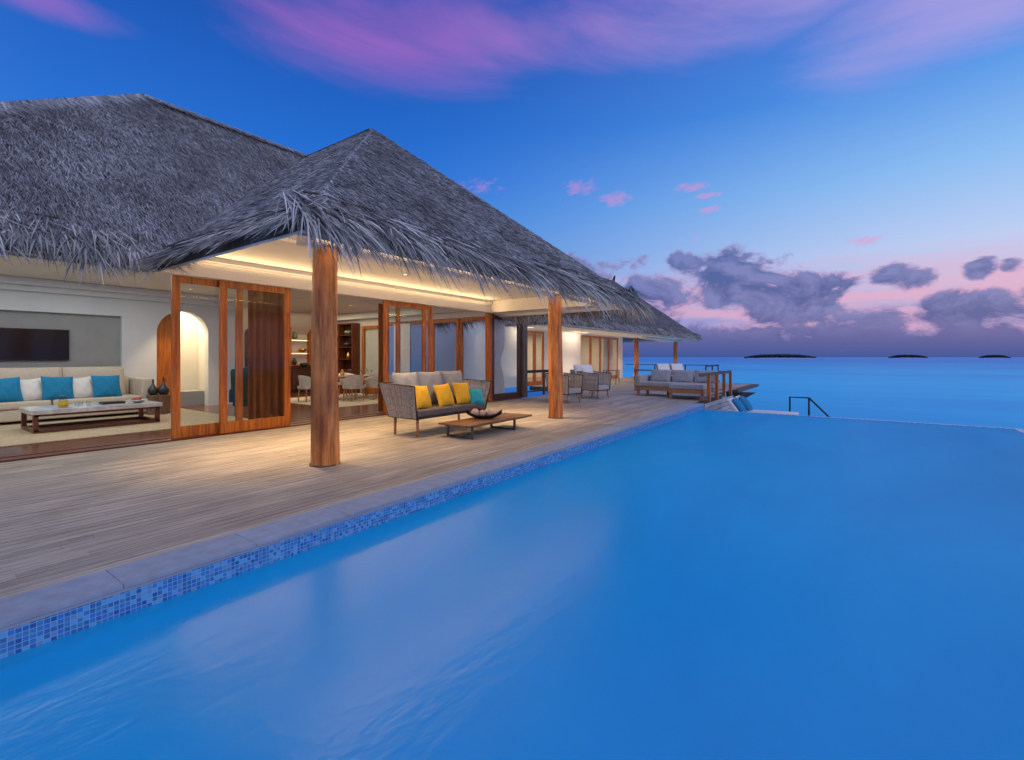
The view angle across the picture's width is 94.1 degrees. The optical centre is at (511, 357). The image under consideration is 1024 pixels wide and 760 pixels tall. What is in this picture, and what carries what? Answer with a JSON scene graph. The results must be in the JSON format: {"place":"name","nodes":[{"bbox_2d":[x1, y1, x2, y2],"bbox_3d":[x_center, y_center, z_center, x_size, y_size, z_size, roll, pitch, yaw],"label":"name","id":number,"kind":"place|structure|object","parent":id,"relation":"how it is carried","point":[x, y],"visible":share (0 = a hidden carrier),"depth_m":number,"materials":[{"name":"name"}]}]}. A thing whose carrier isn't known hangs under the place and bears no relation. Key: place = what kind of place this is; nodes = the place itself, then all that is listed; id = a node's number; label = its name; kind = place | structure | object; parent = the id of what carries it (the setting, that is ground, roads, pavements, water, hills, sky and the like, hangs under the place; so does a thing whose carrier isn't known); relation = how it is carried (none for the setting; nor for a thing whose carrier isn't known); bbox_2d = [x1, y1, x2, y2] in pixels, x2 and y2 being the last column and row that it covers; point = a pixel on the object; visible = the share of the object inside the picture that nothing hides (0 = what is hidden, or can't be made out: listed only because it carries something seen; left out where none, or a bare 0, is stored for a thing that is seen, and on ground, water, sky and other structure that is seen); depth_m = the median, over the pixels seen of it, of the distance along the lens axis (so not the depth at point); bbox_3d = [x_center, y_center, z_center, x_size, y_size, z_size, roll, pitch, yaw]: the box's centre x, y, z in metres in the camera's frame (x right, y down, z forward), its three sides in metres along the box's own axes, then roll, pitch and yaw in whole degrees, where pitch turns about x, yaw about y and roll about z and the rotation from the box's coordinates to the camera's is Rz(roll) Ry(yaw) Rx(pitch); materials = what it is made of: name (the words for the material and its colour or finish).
{"place":"outdoors","nodes":[
{"label":"outdoors","id":0,"kind":"place"},
{"bbox_2d":[57,400,68,406],"bbox_3d":[-8.632,0.848,9.166,0.170,0.230,0.170,0,0,35],"label":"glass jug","id":1,"kind":"object","parent":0,"point":[63,404],"visible":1,"depth_m":9.12,"materials":[{"name":"yellow glass"}]},
{"bbox_2d":[0,410,1023,759],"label":"pool water","id":2,"kind":"structure","parent":0,"point":[704,584],"depth_m":2.79,"materials":[{"name":"blue liquid"}]},
{"bbox_2d":[0,0,1023,356],"label":"sky","id":3,"kind":"structure","parent":0,"point":[817,178],"materials":[{"name":"blue"}]},
{"bbox_2d":[505,357,1023,429],"bbox_3d":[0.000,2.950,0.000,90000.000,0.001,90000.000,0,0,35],"label":"sea","id":4,"kind":"structure","parent":0,"point":[978,391],"depth_m":49.63,"materials":[{"name":"liquid"}]},
{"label":"deck piles","id":5,"kind":"structure","parent":4,"relation":"in","visible":0},
{"bbox_2d":[530,381,721,403],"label":"deck joists","id":6,"kind":"object","parent":5,"relation":"on","point":[541,388],"visible":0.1,"depth_m":17.83,"materials":[{"name":"brown wood"}]},
{"bbox_2d":[0,375,750,599],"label":"deck","id":7,"kind":"structure","parent":6,"relation":"on","point":[63,518],"depth_m":5.55,"materials":[{"name":"brown wood"}]},
{"bbox_2d":[0,93,655,466],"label":"thatched villa","id":8,"kind":"object","parent":7,"relation":"on","point":[142,235],"visible":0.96,"depth_m":8.98,"materials":[{"name":"grey plant"}]},
{"bbox_2d":[0,327,68,359],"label":"television","id":9,"kind":"object","parent":8,"relation":"attached to","point":[31,344],"visible":1,"depth_m":10.84,"materials":[{"name":"black plastic"}]},
{"bbox_2d":[0,408,247,446],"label":"sisal rug","id":10,"kind":"object","parent":8,"relation":"on","point":[13,434],"visible":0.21,"depth_m":9.38,"materials":[{"name":"beige carpet"}]},
{"bbox_2d":[0,366,151,422],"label":"living room sofa","id":11,"kind":"object","parent":10,"relation":"on","point":[130,388],"visible":0.32,"depth_m":10.82,"materials":[{"name":"beige fabric"}]},
{"bbox_2d":[0,377,23,401],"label":"pillow","id":12,"kind":"object","parent":11,"relation":"on","point":[10,389],"visible":1,"depth_m":9.80,"materials":[{"name":"blue fabric"}]},
{"bbox_2d":[16,378,41,401],"bbox_3d":[-10.268,0.695,10.161,0.182,0.500,0.500,-24,-7,32],"label":"pillow","id":13,"kind":"object","parent":11,"relation":"on","point":[31,389],"visible":0.71,"depth_m":10.13,"materials":[{"name":"white fabric"}]},
{"bbox_2d":[40,376,74,399],"bbox_3d":[-9.932,0.676,10.425,0.182,0.540,0.540,-23,-14,30],"label":"pillow","id":14,"kind":"object","parent":11,"relation":"on","point":[57,387],"visible":1,"depth_m":10.37,"materials":[{"name":"blue fabric"}]},
{"bbox_2d":[73,376,92,397],"bbox_3d":[-9.797,0.695,10.821,0.182,0.500,0.500,-24,-6,33],"label":"pillow","id":15,"kind":"object","parent":11,"relation":"on","point":[82,387],"visible":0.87,"depth_m":10.81,"materials":[{"name":"white fabric"}]},
{"bbox_2d":[91,375,121,397],"bbox_3d":[-9.444,0.676,11.109,0.182,0.540,0.540,-23,-13,30],"label":"pillow","id":16,"kind":"object","parent":11,"relation":"on","point":[105,386],"visible":1,"depth_m":11.04,"materials":[{"name":"blue fabric"}]},
{"bbox_2d":[18,400,162,433],"bbox_3d":[-8.492,1.177,9.681,1.130,0.425,2.000,0,0,35],"label":"living room table","id":17,"kind":"object","parent":10,"relation":"on","point":[35,412],"visible":0.94,"depth_m":9.36,"materials":[{"name":"stone"}]},
{"bbox_2d":[99,401,125,404],"bbox_3d":[-8.286,0.941,9.884,0.270,0.045,0.370,0,0,35],"label":"picture book","id":18,"kind":"object","parent":17,"relation":"on","point":[111,402],"visible":1,"depth_m":9.82,"materials":[{"name":"black paper"}]},
{"bbox_2d":[129,399,147,402],"bbox_3d":[-7.912,0.928,10.090,0.340,0.070,0.340,0,0,35],"label":"fruit bowl","id":19,"kind":"object","parent":17,"relation":"on","point":[139,401],"visible":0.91,"depth_m":10.02,"materials":[{"name":"ceramic"}]},
{"bbox_2d":[146,394,170,414],"bbox_3d":[-8.655,1.159,11.643,0.465,0.481,0.470,0,0,-16],"label":"stump stool","id":20,"kind":"object","parent":10,"relation":"on","point":[165,407],"visible":0.73,"depth_m":11.51,"materials":[{"name":"brown wood"}]},
{"bbox_2d":[147,379,157,394],"bbox_3d":[-8.730,0.728,11.595,0.230,0.380,0.230,0,0,35],"label":"gourd vase","id":21,"kind":"object","parent":20,"relation":"on","point":[152,389],"visible":0.99,"depth_m":11.54,"materials":[{"name":"ceramic"}]},
{"bbox_2d":[158,377,168,394],"bbox_3d":[-8.554,0.705,11.703,0.242,0.426,0.242,0,0,35],"label":"gourd vase","id":22,"kind":"object","parent":20,"relation":"on","point":[163,388],"visible":1,"depth_m":11.64,"materials":[{"name":"ceramic"}]},
{"bbox_2d":[157,313,170,407],"bbox_3d":[-9.447,0.074,13.015,0.062,2.632,0.480,0,0,35],"label":"arched door","id":23,"kind":"structure","parent":8,"relation":"in","point":[164,327],"depth_m":12.97,"materials":[{"name":"red wood"}]},
{"bbox_2d":[171,275,242,438],"bbox_3d":[-5.459,-0.005,8.586,0.050,2.790,1.160,0,0,35],"label":"sliding door","id":24,"kind":"structure","parent":8,"relation":"in","point":[177,431],"depth_m":8.30,"materials":[{"name":"red wood"}]},
{"bbox_2d":[229,369,247,405],"bbox_3d":[-6.559,0.841,11.884,0.820,1.117,0.776,0,0,-24],"label":"green armchair","id":25,"kind":"object","parent":8,"relation":"on","point":[245,389],"visible":0.38,"depth_m":11.52,"materials":[{"name":"fabric"}]},
{"bbox_2d":[245,329,247,366],"bbox_3d":[-9.704,-0.350,18.099,0.360,1.400,0.700,0,0,35],"label":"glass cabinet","id":26,"kind":"object","parent":8,"relation":"attached to","point":[246,348],"visible":0.21,"depth_m":17.83,"materials":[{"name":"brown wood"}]},
{"bbox_2d":[219,280,289,433],"bbox_3d":[-4.922,-0.005,9.192,0.050,2.790,1.330,0,0,35],"label":"sliding door","id":27,"kind":"structure","parent":8,"relation":"in","point":[261,423],"depth_m":9.02,"materials":[{"name":"red wood"}]},
{"bbox_2d":[248,290,282,419],"bbox_3d":[-4.981,0.005,9.658,0.154,2.690,0.700,0,0,35],"label":"curtain","id":28,"kind":"object","parent":8,"relation":"hanging from","point":[265,354],"visible":0.86,"depth_m":9.65,"materials":[{"name":"brown fabric"}]},
{"bbox_2d":[243,367,310,389],"bbox_3d":[-9.379,0.850,18.347,0.600,0.900,4.780,0,0,35],"label":"kitchen counter","id":29,"kind":"object","parent":8,"relation":"on","point":[295,372],"visible":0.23,"depth_m":18.98,"materials":[{"name":"brown wood"}]},
{"bbox_2d":[290,369,291,389],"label":"cabinet door","id":30,"kind":"structure","parent":29,"relation":"in","point":[290,369],"depth_m":18.80,"materials":[{"name":"brown wood"}]},
{"bbox_2d":[292,368,309,389],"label":"cabinet door","id":31,"kind":"structure","parent":29,"relation":"in","point":[295,372],"depth_m":19.02,"materials":[{"name":"brown wood"}]},
{"bbox_2d":[290,327,310,365],"bbox_3d":[-8.702,-0.455,19.503,0.360,1.610,0.950,0,0,35],"label":"wall shelf","id":32,"kind":"object","parent":8,"relation":"attached to","point":[296,344],"depth_m":19.68,"materials":[{"name":"beige wood"}]},
{"bbox_2d":[290,393,377,406],"bbox_3d":[-5.439,1.392,15.794,4.000,0.012,3.600,0,0,35],"label":"dining rug","id":33,"kind":"object","parent":8,"relation":"on","point":[358,401],"visible":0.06,"depth_m":15.25,"materials":[{"name":"beige carpet"}]},
{"bbox_2d":[297,375,310,401],"bbox_3d":[-6.451,0.977,15.065,0.688,0.821,0.552,0,0,35],"label":"dining chair","id":34,"kind":"object","parent":33,"relation":"on","point":[305,382],"visible":0.69,"depth_m":14.82,"materials":[{"name":"fabric"}]},
{"bbox_2d":[338,373,356,395],"bbox_3d":[-5.960,0.977,17.271,0.552,0.821,0.688,0,0,35],"label":"dining chair","id":35,"kind":"object","parent":33,"relation":"on","point":[340,382],"visible":0.31,"depth_m":17.19,"materials":[{"name":"fabric"}]},
{"bbox_2d":[342,375,364,401],"bbox_3d":[-5.029,0.977,15.195,0.552,0.821,0.688,0,0,35],"label":"dining chair","id":36,"kind":"object","parent":33,"relation":"on","point":[355,382],"visible":1,"depth_m":14.99,"materials":[{"name":"fabric"}]},
{"bbox_2d":[338,374,372,395],"bbox_3d":[-5.451,1.012,16.294,1.160,0.752,2.300,0,0,35],"label":"dining table","id":37,"kind":"object","parent":33,"relation":"on","point":[339,377],"visible":0.13,"depth_m":16.54,"materials":[{"name":"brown wood"}]},
{"bbox_2d":[364,375,377,399],"bbox_3d":[-4.524,0.977,15.817,0.552,0.821,0.688,0,0,35],"label":"dining chair","id":38,"kind":"object","parent":33,"relation":"on","point":[371,381],"visible":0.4,"depth_m":15.56,"materials":[{"name":"fabric"}]},
{"bbox_2d":[337,323,359,392],"bbox_3d":[-6.895,0.025,19.351,1.800,2.750,0.360,0,0,35],"label":"corner bookcase","id":39,"kind":"object","parent":8,"relation":"on","point":[346,365],"visible":0.6,"depth_m":19.04,"materials":[{"name":"brown wood"}]},
{"bbox_2d":[362,325,377,392],"bbox_3d":[-5.452,0.085,18.506,1.130,2.610,0.050,0,0,35],"label":"side door","id":40,"kind":"structure","parent":8,"relation":"in","point":[370,390],"depth_m":18.75,"materials":[{"name":"red wood"}]},
{"bbox_2d":[378,303,388,410],"bbox_3d":[-3.233,0.005,12.004,0.080,2.690,0.310,0,0,35],"label":"door frame","id":41,"kind":"object","parent":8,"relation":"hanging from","point":[380,351],"visible":0.43,"depth_m":11.91,"materials":[{"name":"brown wood"}]},
{"bbox_2d":[389,322,407,325],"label":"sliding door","id":42,"kind":"structure","parent":8,"relation":"in","point":[390,324],"depth_m":17.85,"materials":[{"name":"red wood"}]},
{"bbox_2d":[394,323,409,372],"bbox_3d":[-4.038,0.065,17.501,0.900,2.570,0.093,0,0,35],"label":"curtain","id":43,"kind":"object","parent":8,"relation":"hanging from","point":[405,348],"visible":0.41,"depth_m":17.38,"materials":[{"name":"white fabric"}]},
{"bbox_2d":[383,300,425,413],"bbox_3d":[-2.736,-0.005,12.257,0.050,2.790,1.420,0,0,35],"label":"sliding door","id":44,"kind":"structure","parent":8,"relation":"in","point":[386,303],"depth_m":11.75,"materials":[{"name":"red wood"}]},
{"bbox_2d":[395,306,432,372],"bbox_3d":[-2.576,-0.005,12.628,0.050,2.790,1.270,0,0,35],"label":"sliding door","id":45,"kind":"structure","parent":8,"relation":"in","point":[430,308],"depth_m":12.20,"materials":[{"name":"red wood"}]},
{"bbox_2d":[408,321,427,372],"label":"sliding door","id":46,"kind":"structure","parent":8,"relation":"in","point":[413,322],"depth_m":17.46,"materials":[{"name":"red wood"}]},
{"bbox_2d":[433,318,458,371],"bbox_3d":[-2.296,0.045,16.378,1.260,2.690,0.050,0,0,35],"label":"sliding door","id":47,"kind":"structure","parent":8,"relation":"in","point":[442,320],"depth_m":16.15,"materials":[{"name":"red wood"}]},
{"bbox_2d":[460,317,484,396],"bbox_3d":[-1.233,0.045,15.681,1.260,2.690,0.050,0,0,35],"label":"sliding door","id":48,"kind":"structure","parent":8,"relation":"in","point":[462,320],"depth_m":15.98,"materials":[{"name":"red wood"}]},
{"bbox_2d":[494,319,504,393],"bbox_3d":[-0.516,-0.010,15.814,0.105,2.580,0.850,0,0,35],"label":"curtain","id":49,"kind":"object","parent":8,"relation":"hanging from","point":[499,344],"visible":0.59,"depth_m":15.90,"materials":[{"name":"white fabric"}]},
{"bbox_2d":[492,315,519,400],"bbox_3d":[-0.203,0.025,15.868,0.050,2.730,1.640,0,0,35],"label":"fixed window","id":50,"kind":"structure","parent":8,"relation":"in","point":[500,396],"depth_m":15.88,"materials":[{"name":"brown wood"}]},
{"bbox_2d":[379,370,491,437],"bbox_3d":[-1.409,0.839,9.210,0.936,1.123,2.148,0,0,35],"label":"rope sofa","id":51,"kind":"object","parent":7,"relation":"on","point":[399,395],"visible":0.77,"depth_m":8.72,"materials":[{"name":"fabric"}]},
{"bbox_2d":[411,385,431,408],"bbox_3d":[-1.635,0.720,8.659,0.182,0.440,0.440,-22,-14,25],"label":"pillow","id":52,"kind":"object","parent":51,"relation":"on","point":[423,399],"visible":0.84,"depth_m":8.57,"materials":[{"name":"yellow fabric"}]},
{"bbox_2d":[433,383,454,406],"bbox_3d":[-1.294,0.720,9.104,0.182,0.440,0.440,-24,-10,32],"label":"pillow","id":53,"kind":"object","parent":51,"relation":"on","point":[443,393],"visible":1,"depth_m":9.00,"materials":[{"name":"yellow fabric"}]},
{"bbox_2d":[452,382,470,403],"bbox_3d":[-0.987,0.710,9.499,0.182,0.450,0.450,-27,-19,33],"label":"pillow","id":54,"kind":"object","parent":51,"relation":"on","point":[461,392],"visible":0.94,"depth_m":9.39,"materials":[{"name":"yellow fabric"}]},
{"bbox_2d":[469,389,484,404],"bbox_3d":[-0.722,0.800,9.630,0.340,0.340,0.182,6,-30,-39],"label":"pillow","id":55,"kind":"object","parent":51,"relation":"on","point":[476,396],"visible":0.97,"depth_m":9.56,"materials":[{"name":"teal fabric"}]},
{"bbox_2d":[438,412,531,439],"bbox_3d":[-0.443,1.282,8.939,0.696,0.263,1.940,0,0,35],"label":"teak table","id":56,"kind":"object","parent":7,"relation":"on","point":[472,422],"visible":0.96,"depth_m":8.64,"materials":[{"name":"brown wood"}]},
{"bbox_2d":[466,409,501,418],"bbox_3d":[-0.518,1.066,8.882,0.660,0.184,0.244,0,0,0],"label":"ball tray","id":57,"kind":"object","parent":56,"relation":"on","point":[469,413],"visible":0.88,"depth_m":8.81,"materials":[{"name":"wood"}]},
{"bbox_2d":[471,409,478,414],"bbox_3d":[-0.688,1.034,8.881,0.160,0.152,0.160,0,0,35],"label":"woven ball","id":58,"kind":"object","parent":57,"relation":"in","point":[475,411],"visible":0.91,"depth_m":8.82,"materials":[{"name":"beige wicker"}]},
{"bbox_2d":[479,410,485,415],"bbox_3d":[-0.548,1.046,8.882,0.136,0.129,0.136,0,0,35],"label":"woven ball","id":59,"kind":"object","parent":57,"relation":"in","point":[482,412],"visible":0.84,"depth_m":8.83,"materials":[{"name":"beige wicker"}]},
{"bbox_2d":[486,409,492,414],"bbox_3d":[-0.418,1.042,8.883,0.144,0.137,0.144,0,0,35],"label":"woven ball","id":60,"kind":"object","parent":57,"relation":"in","point":[489,412],"visible":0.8,"depth_m":8.83,"materials":[{"name":"beige wicker"}]},
{"bbox_2d":[528,369,548,394],"bbox_3d":[1.201,0.935,17.906,0.063,0.930,2.570,0,0,35],"label":"railing","id":61,"kind":"object","parent":7,"relation":"on","point":[537,371],"visible":0.47,"depth_m":17.84,"materials":[{"name":"metal"}]},
{"bbox_2d":[389,275,702,389],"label":"thatched pavilion","id":62,"kind":"structure","parent":7,"relation":"on","point":[584,348],"depth_m":24.29,"materials":[{"name":"paint"}]},
{"bbox_2d":[528,330,534,385],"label":"sliding door","id":63,"kind":"structure","parent":62,"relation":"in","point":[530,383],"depth_m":23.60,"materials":[{"name":"red wood"}]},
{"bbox_2d":[535,331,543,384],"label":"sliding door","id":64,"kind":"structure","parent":62,"relation":"in","point":[536,332],"depth_m":24.20,"materials":[{"name":"red wood"}]},
{"bbox_2d":[581,335,590,364],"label":"sliding door","id":65,"kind":"structure","parent":62,"relation":"in","point":[588,336],"depth_m":28.67,"materials":[{"name":"red wood"}]},
{"bbox_2d":[591,336,599,371],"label":"sliding door","id":66,"kind":"structure","parent":62,"relation":"in","point":[591,336],"depth_m":29.47,"materials":[{"name":"red wood"}]},
{"bbox_2d":[600,336,609,377],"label":"sliding door","id":67,"kind":"structure","parent":62,"relation":"in","point":[608,338],"depth_m":30.90,"materials":[{"name":"red wood"}]},
{"bbox_2d":[603,339,612,374],"bbox_3d":[6.237,0.075,31.050,0.106,2.550,1.400,0,0,35],"label":"curtain","id":68,"kind":"object","parent":62,"relation":"hanging from","point":[605,354],"visible":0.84,"depth_m":30.91,"materials":[{"name":"beige fabric"}]},
{"bbox_2d":[610,337,617,377],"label":"sliding door","id":69,"kind":"structure","parent":62,"relation":"in","point":[612,376],"depth_m":32.04,"materials":[{"name":"red wood"}]},
{"bbox_2d":[545,373,582,403],"bbox_3d":[1.619,0.842,14.815,0.873,1.119,0.866,0,0,40],"label":"lounge chair","id":70,"kind":"object","parent":7,"relation":"on","point":[576,388],"visible":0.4,"depth_m":14.76,"materials":[{"name":"wicker"}]},
{"bbox_2d":[570,365,594,394],"bbox_3d":[2.705,0.842,18.125,0.866,1.119,0.873,0,0,-4],"label":"lounge chair","id":71,"kind":"object","parent":7,"relation":"on","point":[577,368],"visible":0.2,"depth_m":18.29,"materials":[{"name":"white fabric"}]},
{"bbox_2d":[577,365,610,398],"bbox_3d":[2.822,0.842,16.416,0.873,1.119,0.866,0,0,41],"label":"lounge chair","id":72,"kind":"object","parent":7,"relation":"on","point":[593,381],"visible":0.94,"depth_m":16.23,"materials":[{"name":"white fabric"}]},
{"bbox_2d":[656,364,671,375],"bbox_3d":[8.345,0.879,25.119,0.700,1.042,2.223,0,0,-5],"label":"sun lounger","id":73,"kind":"object","parent":7,"relation":"on","point":[662,367],"visible":0.24,"depth_m":25.99,"materials":[{"name":"white fabric"}]},
{"bbox_2d":[625,364,718,370],"bbox_3d":[9.391,0.925,29.783,6.020,0.950,3.120,0,0,35],"label":"railing","id":74,"kind":"object","parent":7,"relation":"on","point":[717,365],"visible":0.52,"depth_m":29.71,"materials":[{"name":"wood"}]},
{"bbox_2d":[635,369,717,400],"bbox_3d":[5.672,0.932,16.815,2.690,0.937,1.760,0,0,39],"label":"shaped sofa","id":75,"kind":"object","parent":7,"relation":"on","point":[683,381],"visible":0.88,"depth_m":16.95,"materials":[{"name":"grey fabric"}]},
{"bbox_2d":[634,369,721,390],"bbox_3d":[6.608,0.959,18.993,3.620,0.882,0.100,0,0,35],"label":"railing","id":76,"kind":"object","parent":7,"relation":"on","point":[635,371],"visible":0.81,"depth_m":19.98,"materials":[{"name":"red wood"}]},
{"bbox_2d":[670,364,694,376],"bbox_3d":[9.141,0.879,25.288,0.700,1.042,2.223,0,0,-5],"label":"sun lounger","id":77,"kind":"object","parent":7,"relation":"on","point":[676,366],"visible":0.21,"depth_m":26.15,"materials":[{"name":"white fabric"}]},
{"bbox_2d":[726,384,758,397],"bbox_3d":[11.406,1.860,22.879,1.200,0.880,5.500,0,0,35],"label":"deck landing","id":78,"kind":"object","parent":7,"relation":"attached to","point":[737,392],"visible":0.6,"depth_m":21.18,"materials":[{"name":"wood"}]},
{"bbox_2d":[744,354,815,357],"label":"island","id":79,"kind":"structure","parent":0,"point":[779,356],"depth_m":1287.53,"materials":[{"name":"green plant"}]},
{"bbox_2d":[704,409,1023,433],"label":"pool rim","id":80,"kind":"object","parent":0,"point":[1020,430],"visible":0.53,"depth_m":11.91,"materials":[{"name":"stone"}]},
{"bbox_2d":[888,354,927,357],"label":"island","id":81,"kind":"structure","parent":0,"point":[907,356],"depth_m":1680.46,"materials":[{"name":"green plant"}]},
{"bbox_2d":[979,355,1010,357],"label":"island","id":82,"kind":"structure","parent":0,"point":[994,356],"depth_m":1678.80,"materials":[{"name":"green plant"}]},
{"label":"water platform","id":83,"kind":"structure","parent":0,"visible":0},
{"bbox_2d":[726,398,738,410],"bbox_3d":[7.436,1.683,14.288,1.786,0.833,0.660,0,0,35],"label":"platform lounger","id":84,"kind":"object","parent":83,"relation":"on","point":[731,404],"visible":0.19,"depth_m":14.47,"materials":[{"name":"white fabric"}]},
{"bbox_2d":[732,398,746,411],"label":"back pillow","id":85,"kind":"object","parent":84,"relation":"on","point":[739,405],"visible":0.8,"depth_m":14.44,"materials":[{"name":"blue fabric"}]},
{"bbox_2d":[734,395,798,414],"bbox_3d":[8.046,1.683,15.142,1.786,0.833,0.660,0,0,35],"label":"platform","id":86,"kind":"object","parent":83,"relation":"on","point":[776,412],"visible":0.23,"depth_m":14.95,"materials":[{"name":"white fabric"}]},
{"bbox_2d":[739,396,752,410],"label":"back pillow","id":87,"kind":"object","parent":86,"relation":"on","point":[746,403],"visible":0.84,"depth_m":15.29,"materials":[{"name":"blue fabric"}]},
{"bbox_2d":[789,397,829,416],"bbox_3d":[9.720,1.898,15.054,1.698,1.242,0.056,0,0,35],"label":"step handrail","id":88,"kind":"object","parent":83,"relation":"attached to","point":[812,401],"visible":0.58,"depth_m":15.21,"materials":[{"name":"metal"}]},
{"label":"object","id":89,"kind":"structure","parent":0,"visible":0},
{"bbox_2d":[0,405,703,658],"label":"pool tile band","id":90,"kind":"object","parent":89,"relation":"on","point":[21,638],"visible":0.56,"depth_m":3.50,"materials":[{"name":"tile"}]},
{"bbox_2d":[0,405,701,631],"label":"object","id":91,"kind":"object","parent":90,"relation":"on","point":[122,590],"visible":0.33,"depth_m":3.49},
{"bbox_2d":[0,403,703,627],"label":"pool coping","id":92,"kind":"object","parent":91,"relation":"on","point":[18,608],"visible":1,"depth_m":3.61,"materials":[{"name":"stone"}]},
{"bbox_2d":[703,395,732,410],"bbox_3d":[7.060,2.020,16.183,0.040,1.180,4.250,0,0,35],"label":"deck skirt","id":93,"kind":"object","parent":89,"relation":"attached to","point":[718,405],"visible":0.18,"depth_m":16.07,"materials":[{"name":"grey wood"}]},
{"bbox_2d":[699,370,731,400],"bbox_3d":[6.890,0.945,16.031,0.091,0.910,4.525,0,0,35],"label":"railing","id":94,"kind":"object","parent":93,"relation":"on","point":[717,393],"visible":1,"depth_m":15.99,"materials":[{"name":"red wood"}]}
]}

